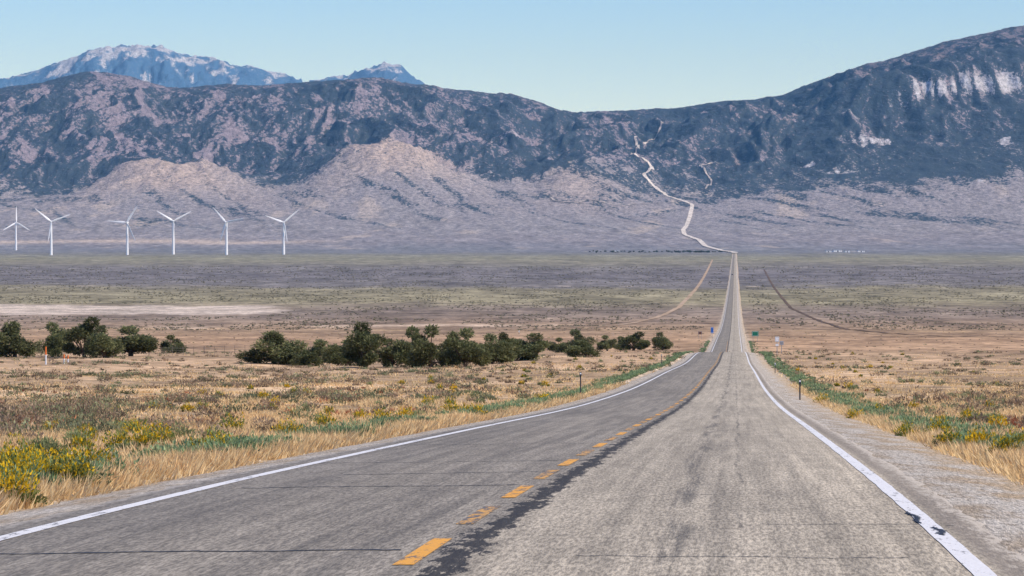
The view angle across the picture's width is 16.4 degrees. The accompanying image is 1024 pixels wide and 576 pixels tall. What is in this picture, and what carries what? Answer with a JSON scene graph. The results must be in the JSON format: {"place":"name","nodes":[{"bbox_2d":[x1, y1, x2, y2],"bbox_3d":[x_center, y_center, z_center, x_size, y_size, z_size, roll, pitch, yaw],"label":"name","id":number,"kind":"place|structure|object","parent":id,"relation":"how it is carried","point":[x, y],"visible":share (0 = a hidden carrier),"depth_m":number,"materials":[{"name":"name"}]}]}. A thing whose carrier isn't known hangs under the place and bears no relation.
{"place":"outdoors","nodes":[
{"label":"outdoors","id":0,"kind":"place"},
{"bbox_2d":[0,25,1023,513],"bbox_3d":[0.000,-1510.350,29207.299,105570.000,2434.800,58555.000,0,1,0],"label":"terrain","id":1,"kind":"structure","parent":0,"point":[908,161],"depth_m":14815.45,"materials":[{"name":"grey stone"}]},
{"bbox_2d":[4,206,28,249],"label":"wind turbine","id":2,"kind":"object","parent":1,"relation":"on","point":[16,223],"visible":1,"depth_m":10746.48,"materials":[{"name":"white metal"}]},
{"bbox_2d":[0,320,41,356],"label":"juniper tree","id":3,"kind":"object","parent":1,"relation":"on","point":[14,344],"visible":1,"depth_m":464.20,"materials":[{"name":"green plant"}]},
{"bbox_2d":[45,347,46,364],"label":"utility marker post","id":4,"kind":"object","parent":1,"relation":"on","point":[45,355],"visible":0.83,"depth_m":375.06,"materials":[{"name":"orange plastic"}]},
{"bbox_2d":[36,209,69,254],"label":"wind turbine","id":5,"kind":"object","parent":1,"relation":"on","point":[50,235],"visible":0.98,"depth_m":8371.40,"materials":[{"name":"white metal"}]},
{"bbox_2d":[36,321,76,356],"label":"juniper tree","id":6,"kind":"object","parent":1,"relation":"on","point":[53,343],"visible":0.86,"depth_m":478.88,"materials":[{"name":"green plant"}]},
{"bbox_2d":[61,316,101,357],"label":"juniper tree","id":7,"kind":"object","parent":1,"relation":"on","point":[80,332],"visible":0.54,"depth_m":474.81,"materials":[{"name":"green plant"}]},
{"bbox_2d":[81,325,125,357],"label":"juniper tree","id":8,"kind":"object","parent":1,"relation":"on","point":[102,343],"visible":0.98,"depth_m":464.13,"materials":[{"name":"green plant"}]},
{"bbox_2d":[109,206,136,254],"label":"wind turbine","id":9,"kind":"object","parent":1,"relation":"on","point":[127,242],"visible":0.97,"depth_m":8446.63,"materials":[{"name":"white metal"}]},
{"bbox_2d":[115,325,160,355],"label":"juniper tree","id":10,"kind":"object","parent":1,"relation":"on","point":[132,342],"visible":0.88,"depth_m":488.37,"materials":[{"name":"green plant"}]},
{"bbox_2d":[158,334,188,353],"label":"juniper tree","id":11,"kind":"object","parent":1,"relation":"on","point":[179,344],"visible":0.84,"depth_m":555.12,"materials":[{"name":"green plant"}]},
{"bbox_2d":[157,211,190,253],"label":"wind turbine","id":12,"kind":"object","parent":1,"relation":"on","point":[173,244],"visible":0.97,"depth_m":8621.54,"materials":[{"name":"white metal"}]},
{"bbox_2d":[39,345,312,354],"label":"barbed wire fence","id":13,"kind":"object","parent":1,"relation":"on","point":[204,349],"visible":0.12,"depth_m":519.10,"materials":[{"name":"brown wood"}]},
{"bbox_2d":[214,209,243,254],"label":"wind turbine","id":14,"kind":"object","parent":1,"relation":"on","point":[226,238],"visible":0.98,"depth_m":8496.51,"materials":[{"name":"white metal"}]},
{"bbox_2d":[234,330,307,364],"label":"juniper tree","id":15,"kind":"object","parent":1,"relation":"on","point":[274,343],"visible":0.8,"depth_m":393.74,"materials":[{"name":"green plant"}]},
{"bbox_2d":[265,210,297,254],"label":"wind turbine","id":16,"kind":"object","parent":1,"relation":"on","point":[284,234],"visible":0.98,"depth_m":8620.00,"materials":[{"name":"white metal"}]},
{"bbox_2d":[286,346,305,365],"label":"juniper tree","id":17,"kind":"object","parent":1,"relation":"on","point":[289,357],"visible":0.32,"depth_m":390.15,"materials":[{"name":"green plant"}]},
{"bbox_2d":[291,339,332,365],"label":"juniper tree","id":18,"kind":"object","parent":1,"relation":"on","point":[313,354],"visible":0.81,"depth_m":381.46,"materials":[{"name":"green plant"}]},
{"bbox_2d":[322,338,357,365],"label":"juniper tree","id":19,"kind":"object","parent":1,"relation":"on","point":[334,354],"visible":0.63,"depth_m":369.51,"materials":[{"name":"green plant"}]},
{"bbox_2d":[340,321,390,367],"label":"juniper tree","id":20,"kind":"object","parent":1,"relation":"on","point":[358,352],"visible":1,"depth_m":357.07,"materials":[{"name":"green plant"}]},
{"bbox_2d":[372,338,409,366],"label":"juniper tree","id":21,"kind":"object","parent":1,"relation":"on","point":[386,356],"visible":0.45,"depth_m":364.63,"materials":[{"name":"green plant"}]},
{"bbox_2d":[389,325,428,367],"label":"juniper tree","id":22,"kind":"object","parent":1,"relation":"on","point":[400,349],"visible":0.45,"depth_m":349.29,"materials":[{"name":"green plant"}]},
{"bbox_2d":[406,324,458,367],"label":"juniper tree","id":23,"kind":"object","parent":1,"relation":"on","point":[422,353],"visible":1,"depth_m":344.32,"materials":[{"name":"green plant"}]},
{"bbox_2d":[435,330,465,365],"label":"juniper tree","id":24,"kind":"object","parent":1,"relation":"on","point":[441,348],"visible":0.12,"depth_m":375.02,"materials":[{"name":"green plant"}]},
{"bbox_2d":[443,327,492,366],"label":"juniper tree","id":25,"kind":"object","parent":1,"relation":"on","point":[473,352],"visible":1,"depth_m":344.38,"materials":[{"name":"green plant"}]},
{"bbox_2d":[479,333,516,363],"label":"juniper tree","id":26,"kind":"object","parent":1,"relation":"on","point":[504,350],"visible":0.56,"depth_m":393.75,"materials":[{"name":"green plant"}]},
{"bbox_2d":[498,331,518,362],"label":"juniper tree","id":27,"kind":"object","parent":1,"relation":"on","point":[501,335],"visible":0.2,"depth_m":399.61,"materials":[{"name":"green plant"}]},
{"bbox_2d":[0,351,1021,457],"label":"green shrub","id":28,"kind":"object","parent":1,"relation":"on","point":[45,444],"visible":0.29,"depth_m":69.44,"materials":[{"name":"green plant"}]},
{"bbox_2d":[0,385,1022,427],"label":"red weeds","id":29,"kind":"object","parent":1,"relation":"on","point":[1010,422],"visible":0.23,"depth_m":116.28,"materials":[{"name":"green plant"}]},
{"bbox_2d":[0,351,1023,514],"bbox_3d":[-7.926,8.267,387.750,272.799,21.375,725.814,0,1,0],"label":"dry grass","id":30,"kind":"structure","parent":1,"relation":"on","point":[1009,463],"depth_m":85.09,"materials":[{"name":"beige plant"}]},
{"bbox_2d":[0,326,1023,438],"bbox_3d":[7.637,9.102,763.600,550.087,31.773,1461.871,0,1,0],"label":"sagebrush","id":31,"kind":"object","parent":1,"relation":"on","point":[39,419],"visible":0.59,"depth_m":167.91,"materials":[{"name":"green plant"}]},
{"bbox_2d":[0,352,1023,504],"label":"rabbitbrush","id":32,"kind":"object","parent":1,"relation":"on","point":[7,457],"visible":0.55,"depth_m":59.06,"materials":[{"name":"yellow plant"}]},
{"bbox_2d":[0,340,1023,493],"bbox_3d":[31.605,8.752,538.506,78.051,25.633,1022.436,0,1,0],"label":"green roadside weeds","id":33,"kind":"object","parent":1,"relation":"on","point":[247,441],"visible":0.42,"depth_m":77.81,"materials":[{"name":"green plant"}]},
{"bbox_2d":[0,266,1023,330],"bbox_3d":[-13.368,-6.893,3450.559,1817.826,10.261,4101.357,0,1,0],"label":"valley scrub","id":34,"kind":"object","parent":1,"relation":"on","point":[535,319],"visible":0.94,"depth_m":2407.75,"materials":[{"name":"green plant"}]},
{"bbox_2d":[0,253,1023,555],"bbox_3d":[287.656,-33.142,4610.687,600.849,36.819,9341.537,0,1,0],"label":"gravel shoulder","id":35,"kind":"object","parent":1,"relation":"on","point":[990,499],"visible":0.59,"depth_m":46.55},
{"bbox_2d":[511,332,550,360],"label":"juniper tree","id":36,"kind":"object","parent":1,"relation":"on","point":[532,349],"visible":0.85,"depth_m":429.27,"materials":[{"name":"green plant"}]},
{"bbox_2d":[547,337,564,351],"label":"juniper tree","id":37,"kind":"object","parent":1,"relation":"on","point":[553,344],"visible":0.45,"depth_m":824.24,"materials":[{"name":"green plant"}]},
{"bbox_2d":[553,329,597,352],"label":"juniper tree","id":38,"kind":"object","parent":1,"relation":"on","point":[575,333],"visible":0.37,"depth_m":799.04,"materials":[{"name":"green plant"}]},
{"bbox_2d":[562,340,604,356],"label":"juniper tree","id":39,"kind":"object","parent":1,"relation":"on","point":[577,347],"visible":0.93,"depth_m":489.05,"materials":[{"name":"green plant"}]},
{"bbox_2d":[596,335,616,350],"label":"juniper tree","id":40,"kind":"object","parent":1,"relation":"on","point":[606,344],"visible":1,"depth_m":862.06,"materials":[{"name":"green plant"}]},
{"bbox_2d":[612,336,630,350],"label":"juniper tree","id":41,"kind":"object","parent":1,"relation":"on","point":[621,345],"visible":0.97,"depth_m":874.04,"materials":[{"name":"green plant"}]},
{"bbox_2d":[619,331,650,350],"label":"juniper tree","id":42,"kind":"object","parent":1,"relation":"on","point":[636,341],"visible":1,"depth_m":874.69,"materials":[{"name":"green plant"}]},
{"bbox_2d":[589,250,722,252],"bbox_3d":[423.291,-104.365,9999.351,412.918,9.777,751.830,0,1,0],"label":"distant cottonwood trees","id":43,"kind":"object","parent":1,"relation":"on","point":[678,251],"visible":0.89,"depth_m":9994.54,"materials":[{"name":"green plant"}]},
{"bbox_2d":[651,332,673,349],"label":"juniper tree","id":44,"kind":"object","parent":1,"relation":"on","point":[661,341],"visible":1,"depth_m":873.93,"materials":[{"name":"green plant"}]},
{"bbox_2d":[634,153,737,252],"bbox_3d":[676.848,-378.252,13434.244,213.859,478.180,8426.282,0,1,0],"label":"distant highway","id":45,"kind":"structure","parent":1,"relation":"on","point":[683,230],"depth_m":14938.23,"materials":[{"name":"grey asphalt"}]},
{"bbox_2d":[752,331,758,341],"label":"green guide sign","id":46,"kind":"object","parent":1,"relation":"on","point":[755,333],"visible":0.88,"depth_m":1037.70,"materials":[{"name":"metal"}]},
{"bbox_2d":[799,379,800,399],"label":"delineator post","id":47,"kind":"object","parent":1,"relation":"on","point":[799,389],"visible":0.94,"depth_m":155.04,"materials":[{"name":"plastic"}]},
{"bbox_2d":[0,253,1023,575],"bbox_3d":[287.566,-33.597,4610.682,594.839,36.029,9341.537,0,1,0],"label":"road","id":48,"kind":"structure","parent":0,"point":[726,469],"depth_m":31.81,"materials":[{"name":"grey asphalt"}]},
{"bbox_2d":[0,267,731,540],"bbox_3d":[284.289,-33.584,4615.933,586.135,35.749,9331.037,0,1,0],"label":"white edge line","id":49,"kind":"object","parent":48,"relation":"on","point":[34,529],"visible":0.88,"depth_m":37.90,"materials":[{"name":"paint"}]},
{"bbox_2d":[0,412,946,557],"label":"tar crack seal","id":50,"kind":"object","parent":48,"relation":"on","point":[941,532],"visible":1,"depth_m":25.05,"materials":[{"name":"grey asphalt"}]},
{"bbox_2d":[392,344,727,564],"bbox_3d":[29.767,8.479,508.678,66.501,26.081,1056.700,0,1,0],"label":"yellow centre line","id":51,"kind":"object","parent":48,"relation":"on","point":[421,552],"visible":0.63,"depth_m":25.70,"materials":[{"name":"paint"}]},
{"bbox_2d":[456,347,726,523],"bbox_3d":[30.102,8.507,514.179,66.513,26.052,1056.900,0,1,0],"label":"faded yellow centre line","id":52,"kind":"object","parent":48,"relation":"on","point":[474,517],"visible":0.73,"depth_m":31.69,"materials":[{"name":"paint"}]},
{"bbox_2d":[736,269,996,575],"bbox_3d":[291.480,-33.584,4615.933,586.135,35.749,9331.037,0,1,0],"label":"white edge line","id":53,"kind":"object","parent":48,"relation":"on","point":[966,558],"visible":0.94,"depth_m":32.06,"materials":[{"name":"paint"}]},
{"bbox_2d":[0,0,1023,111],"label":"sky","id":54,"kind":"structure","parent":0,"point":[569,55],"materials":[{"name":"blue"}]},
{"bbox_2d":[550,197,655,204],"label":"dirt track","id":55,"kind":"structure","parent":0,"point":[584,200],"depth_m":15276.11,"materials":[{"name":"beige soil"}]},
{"bbox_2d":[561,260,712,327],"bbox_3d":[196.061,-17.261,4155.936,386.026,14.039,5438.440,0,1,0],"label":"dirt track","id":56,"kind":"structure","parent":0,"point":[680,305],"depth_m":2237.83,"materials":[{"name":"beige soil"}]},
{"bbox_2d":[630,121,663,154],"bbox_3d":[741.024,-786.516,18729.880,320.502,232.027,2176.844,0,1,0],"label":"mountain road","id":57,"kind":"structure","parent":0,"point":[636,143],"depth_m":18733.45,"materials":[{"name":"grey asphalt"}]},
{"bbox_2d":[699,161,732,188],"bbox_3d":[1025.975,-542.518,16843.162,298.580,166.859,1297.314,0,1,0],"label":"dirt track","id":58,"kind":"structure","parent":0,"point":[703,167],"depth_m":16999.09,"materials":[{"name":"beige soil"}]},
{"bbox_2d":[763,269,1011,336],"bbox_3d":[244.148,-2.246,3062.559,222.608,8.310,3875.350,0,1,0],"label":"dirt track","id":59,"kind":"structure","parent":0,"point":[784,300],"depth_m":1892.05,"materials":[{"name":"brown soil"}]}
]}

